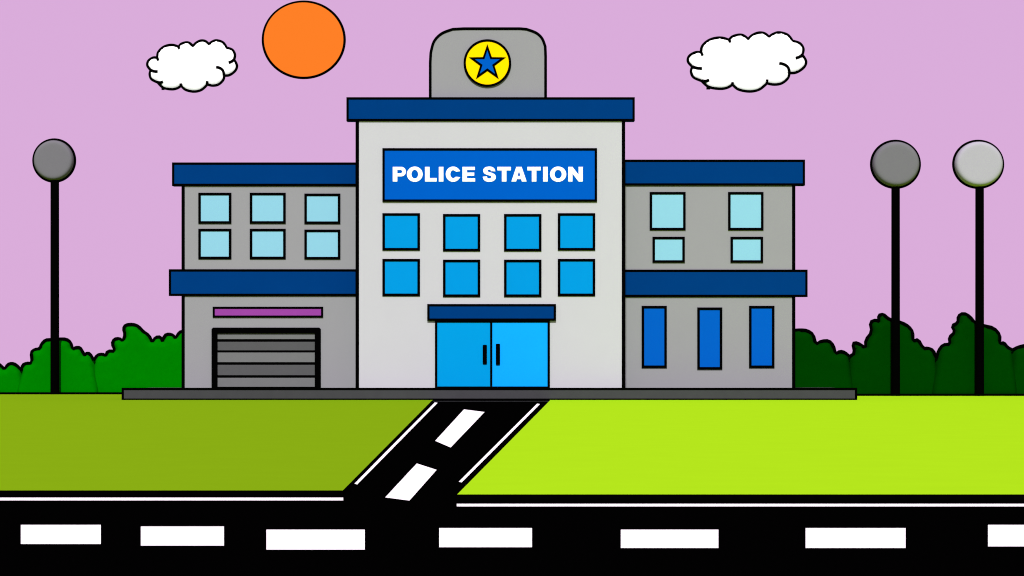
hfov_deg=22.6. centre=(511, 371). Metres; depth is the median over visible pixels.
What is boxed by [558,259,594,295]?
window
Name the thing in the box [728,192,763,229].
window
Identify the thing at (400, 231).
window
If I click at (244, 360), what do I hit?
garage door
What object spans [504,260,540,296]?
window
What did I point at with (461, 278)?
window
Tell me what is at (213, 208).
window
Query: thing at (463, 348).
door
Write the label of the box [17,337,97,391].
bush
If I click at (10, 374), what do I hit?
bush
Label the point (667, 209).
window
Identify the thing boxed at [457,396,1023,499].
lawn
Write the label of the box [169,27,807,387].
police station
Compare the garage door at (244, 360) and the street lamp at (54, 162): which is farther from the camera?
the street lamp at (54, 162)
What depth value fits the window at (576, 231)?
100.98 m
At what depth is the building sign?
100.95 m
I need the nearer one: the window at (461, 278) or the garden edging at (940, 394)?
the window at (461, 278)
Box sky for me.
[0,0,1023,366]
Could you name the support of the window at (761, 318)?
in the police station
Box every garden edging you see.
[0,392,121,393]
[857,394,1023,395]
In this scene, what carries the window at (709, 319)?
in the police station
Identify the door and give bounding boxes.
[218,334,314,387]
[437,322,489,385]
[492,322,546,385]
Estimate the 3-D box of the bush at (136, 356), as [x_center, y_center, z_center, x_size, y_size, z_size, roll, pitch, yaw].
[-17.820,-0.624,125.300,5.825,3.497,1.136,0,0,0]
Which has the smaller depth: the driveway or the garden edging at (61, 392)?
the driveway
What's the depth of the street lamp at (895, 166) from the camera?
115.94 m
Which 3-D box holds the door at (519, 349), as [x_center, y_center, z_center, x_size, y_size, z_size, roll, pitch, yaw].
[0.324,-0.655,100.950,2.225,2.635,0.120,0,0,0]
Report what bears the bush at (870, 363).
on the lawn at (916, 448)
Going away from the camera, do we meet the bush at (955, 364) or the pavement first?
the pavement
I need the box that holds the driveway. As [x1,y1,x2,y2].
[354,401,548,499]
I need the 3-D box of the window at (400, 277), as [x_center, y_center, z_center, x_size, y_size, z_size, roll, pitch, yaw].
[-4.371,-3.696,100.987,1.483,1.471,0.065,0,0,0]
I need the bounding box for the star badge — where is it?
[464,39,510,86]
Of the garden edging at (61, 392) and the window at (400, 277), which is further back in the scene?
the garden edging at (61, 392)
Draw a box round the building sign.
[382,148,596,201]
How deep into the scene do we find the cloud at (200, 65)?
599.33 m
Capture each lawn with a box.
[0,394,432,495]
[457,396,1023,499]
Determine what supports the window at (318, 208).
in the police station
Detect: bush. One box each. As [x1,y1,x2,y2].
[0,362,21,391]
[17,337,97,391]
[94,323,180,391]
[795,328,852,387]
[849,313,935,393]
[932,312,1016,393]
[1011,344,1023,393]
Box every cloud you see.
[146,39,237,92]
[686,31,806,92]
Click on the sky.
(936, 77)
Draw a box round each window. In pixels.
[198,193,230,223]
[198,229,230,258]
[250,193,285,223]
[250,229,285,258]
[304,194,339,223]
[304,230,339,258]
[382,213,419,250]
[382,259,419,295]
[443,214,479,250]
[443,260,479,296]
[504,214,540,250]
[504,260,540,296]
[558,213,594,250]
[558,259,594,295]
[642,306,666,367]
[650,192,685,229]
[652,237,684,262]
[697,307,721,369]
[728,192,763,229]
[730,237,762,262]
[749,306,774,367]
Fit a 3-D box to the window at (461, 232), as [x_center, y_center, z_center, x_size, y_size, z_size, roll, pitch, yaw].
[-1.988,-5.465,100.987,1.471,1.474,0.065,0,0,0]
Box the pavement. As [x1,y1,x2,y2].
[122,387,856,400]
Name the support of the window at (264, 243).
in the police station
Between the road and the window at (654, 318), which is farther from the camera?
the window at (654, 318)
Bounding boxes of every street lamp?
[32,138,75,393]
[870,140,920,395]
[952,140,1003,395]
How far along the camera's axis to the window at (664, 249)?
101.97 m
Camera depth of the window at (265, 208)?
101.97 m
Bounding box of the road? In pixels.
[0,485,1023,575]
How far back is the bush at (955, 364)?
116.53 m
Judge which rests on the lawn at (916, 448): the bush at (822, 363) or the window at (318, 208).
the bush at (822, 363)
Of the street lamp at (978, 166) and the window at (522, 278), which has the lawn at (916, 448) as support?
the street lamp at (978, 166)
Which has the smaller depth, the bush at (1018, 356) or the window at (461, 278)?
the window at (461, 278)
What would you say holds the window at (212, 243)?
in the police station
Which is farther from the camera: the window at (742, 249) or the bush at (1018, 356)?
the bush at (1018, 356)
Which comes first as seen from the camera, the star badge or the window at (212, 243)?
the star badge
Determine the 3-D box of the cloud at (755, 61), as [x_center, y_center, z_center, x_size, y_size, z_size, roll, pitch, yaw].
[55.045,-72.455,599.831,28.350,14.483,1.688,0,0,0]
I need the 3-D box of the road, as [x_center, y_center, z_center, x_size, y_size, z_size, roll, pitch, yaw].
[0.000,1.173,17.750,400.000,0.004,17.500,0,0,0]
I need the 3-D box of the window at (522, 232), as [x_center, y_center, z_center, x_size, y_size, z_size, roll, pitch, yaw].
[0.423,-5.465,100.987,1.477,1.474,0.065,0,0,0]
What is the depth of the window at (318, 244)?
101.97 m
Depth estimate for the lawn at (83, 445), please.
39.29 m

